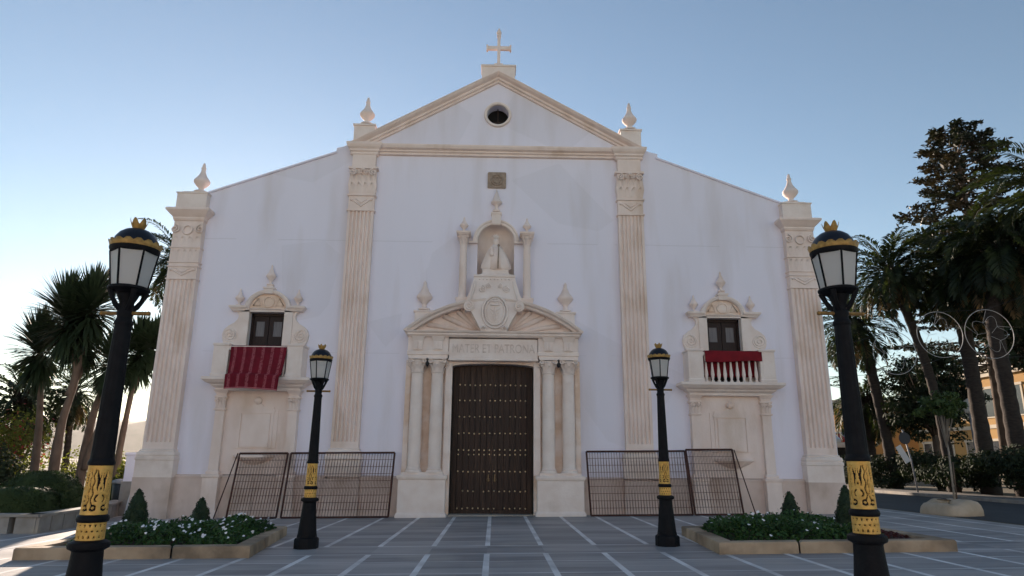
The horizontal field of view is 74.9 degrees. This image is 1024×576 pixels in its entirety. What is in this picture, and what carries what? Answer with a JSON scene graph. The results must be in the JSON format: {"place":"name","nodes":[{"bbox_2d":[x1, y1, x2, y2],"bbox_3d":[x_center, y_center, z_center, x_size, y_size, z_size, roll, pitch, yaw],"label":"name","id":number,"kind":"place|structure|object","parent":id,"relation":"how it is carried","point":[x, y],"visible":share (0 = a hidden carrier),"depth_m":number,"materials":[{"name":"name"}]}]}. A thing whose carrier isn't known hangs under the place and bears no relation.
{"place":"outdoors","nodes":[
{"label":"outdoors","id":0,"kind":"place"},
{"bbox_2d":[2,410,145,458],"bbox_3d":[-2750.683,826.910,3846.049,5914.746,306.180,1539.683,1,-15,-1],"label":"hill","id":1,"kind":"structure","parent":0,"point":[134,437],"depth_m":3358.95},
{"bbox_2d":[109,476,118,500],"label":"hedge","id":2,"kind":"object","parent":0,"point":[113,478],"visible":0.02,"depth_m":23.74,"materials":[{"name":"green plant"}]},
{"bbox_2d":[0,508,1023,575],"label":"plaza","id":3,"kind":"structure","parent":0,"point":[588,545],"depth_m":11.84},
{"bbox_2d":[65,217,162,575],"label":"street lamp","id":4,"kind":"object","parent":3,"relation":"on","point":[135,250],"visible":1,"depth_m":6.26,"materials":[{"name":"black metal"}]},
{"bbox_2d":[111,479,122,499],"bbox_3d":[-12.920,6.923,22.249,0.820,1.120,0.820,1,-15,-1],"label":"litter bin","id":5,"kind":"object","parent":3,"relation":"on","point":[116,484],"visible":0.25,"depth_m":21.97,"materials":[{"name":"grey plastic"}]},
{"bbox_2d":[118,452,135,515],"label":"side wall","id":6,"kind":"structure","parent":3,"relation":"on","point":[125,488],"depth_m":21.38,"materials":[{"name":"white paint"}]},
{"bbox_2d":[12,526,286,559],"bbox_3d":[-6.631,5.127,13.437,4.040,0.355,3.880,1,-15,-1],"label":"planter","id":7,"kind":"object","parent":3,"relation":"on","point":[245,548],"visible":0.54,"depth_m":11.61,"materials":[{"name":"stone"}]},
{"bbox_2d":[121,488,149,526],"bbox_3d":[-8.897,5.266,15.875,0.668,1.021,0.646,1,-15,-1],"label":"topiary","id":8,"kind":"object","parent":7,"relation":"in","point":[136,511],"visible":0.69,"depth_m":15.74,"materials":[{"name":"green plant"}]},
{"bbox_2d":[65,512,276,545],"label":"flowers","id":9,"kind":"object","parent":7,"relation":"in","point":[224,530],"visible":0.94,"depth_m":12.59,"materials":[{"name":"green plant"}]},
{"bbox_2d":[188,497,209,531],"bbox_3d":[-6.882,5.040,14.723,0.576,0.857,0.562,-9,-17,33],"label":"topiary","id":10,"kind":"object","parent":7,"relation":"on","point":[201,510],"visible":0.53,"depth_m":14.68,"materials":[{"name":"green plant"}]},
{"bbox_2d":[213,452,288,518],"bbox_3d":[-7.818,5.919,20.088,1.948,1.940,0.402,1,-15,-1],"label":"barrier","id":11,"kind":"object","parent":3,"relation":"on","point":[251,481],"visible":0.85,"depth_m":20.14,"materials":[{"name":"metal"}]},
{"bbox_2d":[293,344,332,549],"bbox_3d":[-3.960,3.148,13.391,0.490,4.080,0.481,1,-15,-1],"label":"street lamp","id":12,"kind":"object","parent":3,"relation":"on","point":[321,358],"visible":1,"depth_m":13.25,"materials":[{"name":"black metal"}]},
{"bbox_2d":[280,452,395,518],"bbox_3d":[-5.226,5.933,20.189,3.280,1.963,0.332,1,-15,-1],"label":"barrier","id":13,"kind":"object","parent":3,"relation":"on","point":[361,473],"visible":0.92,"depth_m":20.17,"materials":[{"name":"metal"}]},
{"bbox_2d":[585,450,693,516],"bbox_3d":[3.863,5.934,20.384,3.180,1.961,0.382,1,-15,-1],"label":"barrier","id":14,"kind":"object","parent":3,"relation":"on","point":[631,493],"visible":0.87,"depth_m":20.34,"materials":[{"name":"metal"}]},
{"bbox_2d":[647,343,679,546],"bbox_3d":[3.041,3.132,13.478,0.490,4.080,0.481,1,-15,-2],"label":"street lamp","id":15,"kind":"object","parent":3,"relation":"on","point":[658,356],"visible":1,"depth_m":13.33,"materials":[{"name":"black metal"}]},
{"bbox_2d":[685,449,756,515],"bbox_3d":[6.347,5.911,20.420,1.948,1.980,0.452,1,-15,-1],"label":"barrier","id":16,"kind":"object","parent":3,"relation":"on","point":[705,463],"visible":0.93,"depth_m":20.46,"materials":[{"name":"metal"}]},
{"bbox_2d":[681,525,957,554],"bbox_3d":[5.758,5.030,13.326,4.320,0.358,3.180,1,-15,-1],"label":"planter","id":17,"kind":"object","parent":3,"relation":"on","point":[721,545],"visible":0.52,"depth_m":11.91,"materials":[{"name":"stone"}]},
{"bbox_2d":[780,491,800,518],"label":"topiary","id":18,"kind":"object","parent":17,"relation":"on","point":[789,502],"visible":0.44,"depth_m":14.46,"materials":[{"name":"green plant"}]},
{"bbox_2d":[701,509,881,541],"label":"flowers","id":19,"kind":"object","parent":17,"relation":"in","point":[807,524],"visible":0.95,"depth_m":12.70,"materials":[{"name":"green plant"}]},
{"bbox_2d":[834,485,850,524],"bbox_3d":[7.610,5.008,15.233,0.625,1.022,0.630,1,-15,-1],"label":"topiary","id":20,"kind":"object","parent":17,"relation":"in","point":[841,513],"visible":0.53,"depth_m":15.14,"materials":[{"name":"green plant"}]},
{"bbox_2d":[851,529,910,538],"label":"flowers","id":21,"kind":"object","parent":17,"relation":"in","point":[888,534],"visible":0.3,"depth_m":12.56,"materials":[{"name":"red plant"}]},
{"bbox_2d":[807,220,889,575],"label":"street lamp","id":22,"kind":"object","parent":3,"relation":"on","point":[833,252],"visible":1,"depth_m":6.43,"materials":[{"name":"black metal"}]},
{"bbox_2d":[0,0,1023,420],"label":"sky","id":23,"kind":"structure","parent":0,"point":[110,109],"materials":[{"name":"blue"}]},
{"bbox_2d":[21,458,1023,525],"bbox_3d":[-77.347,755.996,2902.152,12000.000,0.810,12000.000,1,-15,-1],"label":"ground","id":24,"kind":"structure","parent":0,"point":[930,487],"depth_m":38.04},
{"bbox_2d":[0,411,52,476],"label":"shrub","id":25,"kind":"object","parent":24,"relation":"on","point":[29,458],"visible":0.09,"depth_m":30.25,"materials":[{"name":"green plant"}]},
{"bbox_2d":[0,362,80,472],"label":"palm tree","id":26,"kind":"object","parent":24,"relation":"on","point":[19,399],"visible":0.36,"depth_m":30.57,"materials":[{"name":"green plant"}]},
{"bbox_2d":[0,500,121,533],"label":"raised bed","id":27,"kind":"object","parent":24,"relation":"on","point":[28,523],"visible":0.35,"depth_m":16.18,"materials":[{"name":"grey concrete"}]},
{"bbox_2d":[0,441,27,485],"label":"shrub","id":28,"kind":"object","parent":27,"relation":"on","point":[5,474],"visible":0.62,"depth_m":21.43,"materials":[{"name":"green plant"}]},
{"bbox_2d":[0,484,62,512],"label":"hedge","id":29,"kind":"object","parent":27,"relation":"on","point":[27,498],"visible":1,"depth_m":17.35,"materials":[{"name":"green plant"}]},
{"bbox_2d":[0,303,66,471],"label":"yucca tree","id":30,"kind":"object","parent":27,"relation":"in","point":[37,376],"visible":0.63,"depth_m":26.18,"materials":[{"name":"green plant"}]},
{"bbox_2d":[0,403,66,472],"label":"bougainvillea","id":31,"kind":"object","parent":27,"relation":"on","point":[18,425],"visible":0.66,"depth_m":26.80,"materials":[{"name":"green plant"}]},
{"bbox_2d":[0,470,83,509],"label":"hedge","id":32,"kind":"object","parent":27,"relation":"on","point":[68,487],"visible":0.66,"depth_m":19.48,"materials":[{"name":"green plant"}]},
{"bbox_2d":[59,444,126,481],"bbox_3d":[-18.286,7.898,28.238,4.419,2.596,2.846,1,-15,-1],"label":"shrub","id":33,"kind":"object","parent":27,"relation":"on","point":[72,468],"visible":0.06,"depth_m":28.37,"materials":[{"name":"green plant"}]},
{"bbox_2d":[75,320,145,487],"bbox_3d":[-15.601,4.723,25.792,2.888,7.340,2.740,-5,-16,20],"label":"yucca tree","id":34,"kind":"object","parent":27,"relation":"on","point":[86,446],"visible":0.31,"depth_m":25.55,"materials":[{"name":"green plant"}]},
{"bbox_2d":[32,364,104,471],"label":"palm tree","id":35,"kind":"object","parent":24,"relation":"on","point":[80,410],"visible":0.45,"depth_m":31.66,"materials":[{"name":"green plant"}]},
{"bbox_2d":[19,259,118,470],"bbox_3d":[-16.988,3.512,25.560,4.289,9.543,3.717,1,-15,-1],"label":"yucca tree","id":36,"kind":"object","parent":24,"relation":"on","point":[76,302],"visible":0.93,"depth_m":25.63,"materials":[{"name":"green plant"}]},
{"bbox_2d":[115,460,125,478],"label":"shrub","id":37,"kind":"object","parent":24,"relation":"on","point":[122,470],"visible":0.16,"depth_m":23.55,"materials":[{"name":"green plant"}]},
{"bbox_2d":[101,312,160,477],"bbox_3d":[-14.863,4.655,26.334,3.327,7.747,2.936,1,-15,-1],"label":"yucca tree","id":38,"kind":"object","parent":24,"relation":"on","point":[147,336],"visible":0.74,"depth_m":26.33,"materials":[{"name":"green plant"}]},
{"bbox_2d":[138,218,172,312],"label":"palm tree","id":39,"kind":"object","parent":24,"relation":"on","point":[155,287],"visible":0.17,"depth_m":42.21,"materials":[{"name":"green plant"}]},
{"bbox_2d":[128,28,845,518],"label":"church","id":40,"kind":"structure","parent":24,"relation":"on","point":[460,384],"depth_m":21.84,"materials":[{"name":"white paint"}]},
{"bbox_2d":[223,345,286,390],"bbox_3d":[-7.946,2.482,20.773,1.750,1.449,0.665,1,-15,-1],"label":"hanging cloth","id":41,"kind":"object","parent":40,"relation":"hanging from","point":[255,367],"visible":0.96,"depth_m":20.70,"materials":[{"name":"red fabric"}]},
{"bbox_2d":[449,365,492,513],"bbox_3d":[-1.281,4.836,21.252,1.284,4.920,0.179,1,-15,-1],"label":"door leaf","id":42,"kind":"structure","parent":40,"relation":"in","point":[471,442],"depth_m":21.22,"materials":[{"name":"brown wood"}]},
{"bbox_2d":[481,234,510,274],"bbox_3d":[-0.545,-1.104,22.471,1.067,1.544,0.485,1,-15,-1],"label":"statue","id":43,"kind":"object","parent":40,"relation":"on","point":[495,261],"visible":0.96,"depth_m":22.29,"materials":[{"name":"stone"}]},
{"bbox_2d":[484,102,511,127],"bbox_3d":[-0.509,-6.143,24.068,0.980,0.980,0.490,1,-15,-1],"label":"round window","id":44,"kind":"structure","parent":40,"relation":"in","point":[497,118],"depth_m":23.96,"materials":[{"name":"stone"}]},
{"bbox_2d":[491,365,532,513],"bbox_3d":[0.014,4.855,21.281,1.284,4.920,0.179,1,-15,-1],"label":"door leaf","id":45,"kind":"structure","parent":40,"relation":"in","point":[512,427],"depth_m":21.26,"materials":[{"name":"brown wood"}]},
{"bbox_2d":[703,350,761,377],"bbox_3d":[7.047,2.425,21.374,1.834,0.817,0.327,1,-15,-1],"label":"hanging cloth","id":46,"kind":"object","parent":40,"relation":"hanging from","point":[721,357],"visible":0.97,"depth_m":21.33,"materials":[{"name":"red fabric"}]},
{"bbox_2d":[836,432,845,458],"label":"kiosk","id":47,"kind":"object","parent":24,"relation":"on","point":[841,450],"visible":0.16,"depth_m":49.15,"materials":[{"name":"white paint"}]},
{"bbox_2d":[821,288,907,488],"bbox_3d":[19.322,5.520,37.209,5.429,11.056,5.346,-11,-18,37],"label":"palm tree","id":48,"kind":"object","parent":24,"relation":"on","point":[864,351],"visible":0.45,"depth_m":36.99,"materials":[{"name":"green plant"}]},
{"bbox_2d":[828,365,904,486],"bbox_3d":[21.368,8.125,39.773,5.202,7.284,4.861,1,-15,-1],"label":"palm tree","id":49,"kind":"object","parent":24,"relation":"on","point":[871,426],"visible":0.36,"depth_m":39.48,"materials":[{"name":"green plant"}]},
{"bbox_2d":[832,400,918,474],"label":"ochre house","id":50,"kind":"structure","parent":24,"relation":"on","point":[897,442],"depth_m":71.22,"materials":[{"name":"orange paint"}]},
{"bbox_2d":[870,450,913,488],"bbox_3d":[20.181,9.934,36.592,3.360,2.097,4.254,1,-15,-1],"label":"shrub","id":51,"kind":"object","parent":24,"relation":"on","point":[879,462],"visible":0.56,"depth_m":35.76,"materials":[{"name":"green plant"}]},
{"bbox_2d":[847,226,961,492],"bbox_3d":[19.005,3.319,32.767,4.585,13.049,4.923,10,-17,-31],"label":"palm tree","id":52,"kind":"object","parent":24,"relation":"on","point":[888,286],"visible":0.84,"depth_m":32.88,"materials":[{"name":"green plant"}]},
{"bbox_2d":[867,345,992,490],"bbox_3d":[22.494,6.986,35.976,5.421,7.802,5.548,1,-15,-1],"label":"tree","id":53,"kind":"object","parent":24,"relation":"on","point":[914,387],"visible":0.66,"depth_m":35.71,"materials":[{"name":"green plant"}]},
{"bbox_2d":[891,355,968,453],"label":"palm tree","id":54,"kind":"object","parent":24,"relation":"on","point":[960,426],"visible":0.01,"depth_m":41.93,"materials":[{"name":"green plant"}]},
{"bbox_2d":[895,447,971,489],"bbox_3d":[20.799,8.981,33.307,3.391,2.111,4.373,1,-15,-1],"label":"shrub","id":55,"kind":"object","parent":24,"relation":"on","point":[923,463],"visible":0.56,"depth_m":33.18,"materials":[{"name":"green plant"}]},
{"bbox_2d":[848,488,1023,503],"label":"kerb","id":56,"kind":"structure","parent":24,"relation":"on","point":[959,497],"depth_m":27.69,"materials":[{"name":"grey stone"}]},
{"bbox_2d":[894,198,1015,495],"bbox_3d":[22.131,2.884,31.748,6.378,13.400,6.396,1,-15,-1],"label":"palm tree","id":57,"kind":"object","parent":24,"relation":"on","point":[983,440],"visible":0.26,"depth_m":31.55,"materials":[{"name":"green plant"}]},
{"bbox_2d":[887,117,1023,483],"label":"conifer tree","id":58,"kind":"object","parent":24,"relation":"on","point":[963,138],"visible":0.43,"depth_m":49.38,"materials":[{"name":"green plant"}]},
{"bbox_2d":[929,448,1003,491],"bbox_3d":[21.144,8.285,30.273,3.680,1.966,3.708,-12,-19,40],"label":"shrub","id":59,"kind":"object","parent":24,"relation":"on","point":[975,480],"visible":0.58,"depth_m":30.09,"materials":[{"name":"green plant"}]},
{"bbox_2d":[913,202,1023,496],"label":"palm tree","id":60,"kind":"object","parent":24,"relation":"on","point":[998,279],"visible":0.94,"depth_m":28.85,"materials":[{"name":"green plant"}]},
{"bbox_2d":[963,399,975,452],"bbox_3d":[23.316,7.971,33.690,0.499,4.750,0.499,7,-16,-23],"label":"street lantern","id":61,"kind":"object","parent":24,"relation":"on","point":[967,410],"visible":0.48,"depth_m":33.99,"materials":[{"name":"grey metal"}]},
{"bbox_2d":[916,354,1023,458],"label":"yellow building","id":62,"kind":"structure","parent":24,"relation":"on","point":[959,449],"depth_m":56.32,"materials":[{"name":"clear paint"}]},
{"bbox_2d":[922,442,933,456],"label":"window","id":63,"kind":"structure","parent":62,"relation":"in","point":[927,445],"depth_m":63.77,"materials":[{"name":"grey glass"}]},
{"bbox_2d":[951,441,955,456],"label":"window","id":64,"kind":"structure","parent":62,"relation":"in","point":[953,446],"depth_m":60.20,"materials":[{"name":"grey glass"}]},
{"bbox_2d":[964,440,974,458],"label":"window","id":65,"kind":"structure","parent":62,"relation":"in","point":[969,447],"depth_m":58.26,"materials":[{"name":"grey glass"}]},
{"bbox_2d":[983,386,994,417],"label":"window","id":66,"kind":"structure","parent":62,"relation":"in","point":[989,405],"depth_m":55.99,"materials":[{"name":"grey glass"}]},
{"bbox_2d":[992,439,999,451],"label":"window","id":67,"kind":"structure","parent":62,"relation":"in","point":[995,441],"depth_m":55.24,"materials":[{"name":"grey glass"}]},
{"bbox_2d":[1014,381,1023,414],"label":"window","id":68,"kind":"structure","parent":62,"relation":"in","point":[1020,396],"depth_m":52.67,"materials":[{"name":"white glass"}]},
{"bbox_2d":[956,140,1023,268],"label":"palm tree","id":69,"kind":"object","parent":24,"relation":"on","point":[1005,223],"visible":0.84,"depth_m":28.88,"materials":[{"name":"green plant"}]},
{"bbox_2d":[825,296,1022,376],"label":"cable","id":70,"kind":"object","parent":69,"relation":"attached to","point":[940,358],"visible":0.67,"depth_m":24.71,"materials":[{"name":"black metal"}]},
{"bbox_2d":[873,331,916,374],"bbox_3d":[14.052,2.376,24.562,1.622,1.622,0.021,1,-15,-1],"label":"light ring","id":71,"kind":"object","parent":70,"relation":"hanging from","point":[893,355],"visible":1,"depth_m":24.56,"materials":[{"name":"grey metal"}]},
{"bbox_2d":[917,312,962,357],"bbox_3d":[15.857,1.724,24.779,1.742,1.742,0.021,1,-15,-1],"label":"light ring","id":72,"kind":"object","parent":70,"relation":"hanging from","point":[942,333],"visible":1,"depth_m":24.80,"materials":[{"name":"grey metal"}]},
{"bbox_2d":[964,309,1013,358],"bbox_3d":[17.727,1.703,24.835,1.862,1.862,0.021,1,-15,-1],"label":"light ring","id":73,"kind":"object","parent":70,"relation":"hanging from","point":[992,332],"visible":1,"depth_m":24.82,"materials":[{"name":"grey metal"}]},
{"bbox_2d":[974,321,1023,372],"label":"tree","id":74,"kind":"object","parent":24,"relation":"on","point":[1017,337],"visible":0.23,"depth_m":43.99,"materials":[{"name":"green plant"}]},
{"bbox_2d":[841,454,877,483],"bbox_3d":[20.323,10.800,39.578,2.791,1.901,6.764,4,-15,-14],"label":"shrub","id":75,"kind":"object","parent":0,"point":[845,470],"visible":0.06,"depth_m":39.51,"materials":[{"name":"green plant"}]},
{"bbox_2d":[846,485,1023,499],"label":"pavement","id":76,"kind":"structure","parent":0,"point":[966,494],"depth_m":29.81,"materials":[{"name":"grey concrete"}]},
{"bbox_2d":[895,430,918,491],"bbox_3d":[18.512,8.210,31.410,0.879,3.059,0.120,1,-15,-1],"label":"road sign","id":77,"kind":"object","parent":76,"relation":"on","point":[904,437],"visible":0.97,"depth_m":31.50,"materials":[{"name":"grey metal"}]},
{"bbox_2d":[961,444,1023,491],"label":"shrub","id":78,"kind":"object","parent":76,"relation":"on","point":[1006,464],"visible":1,"depth_m":26.92,"materials":[{"name":"green plant"}]},
{"bbox_2d":[875,492,1023,524],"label":"road","id":79,"kind":"structure","parent":0,"point":[1004,512],"depth_m":23.21,"materials":[{"name":"grey asphalt"}]},
{"bbox_2d":[920,498,983,516],"bbox_3d":[13.130,6.605,20.007,1.212,0.563,1.694,2,-15,-7],"label":"tree planter","id":80,"kind":"object","parent":79,"relation":"on","point":[950,507],"visible":0.87,"depth_m":19.45,"materials":[{"name":"stone"}]},
{"bbox_2d":[911,390,968,499],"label":"tree","id":81,"kind":"object","parent":80,"relation":"on","point":[939,406],"visible":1,"depth_m":20.53,"materials":[{"name":"green plant"}]},
{"bbox_2d":[952,462,956,498],"bbox_3d":[13.492,5.894,20.377,0.094,1.152,0.038,1,-15,-1],"label":"tree stake","id":82,"kind":"object","parent":80,"relation":"on","point":[954,479],"visible":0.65,"depth_m":20.37,"materials":[{"name":"brown wood"}]}
]}

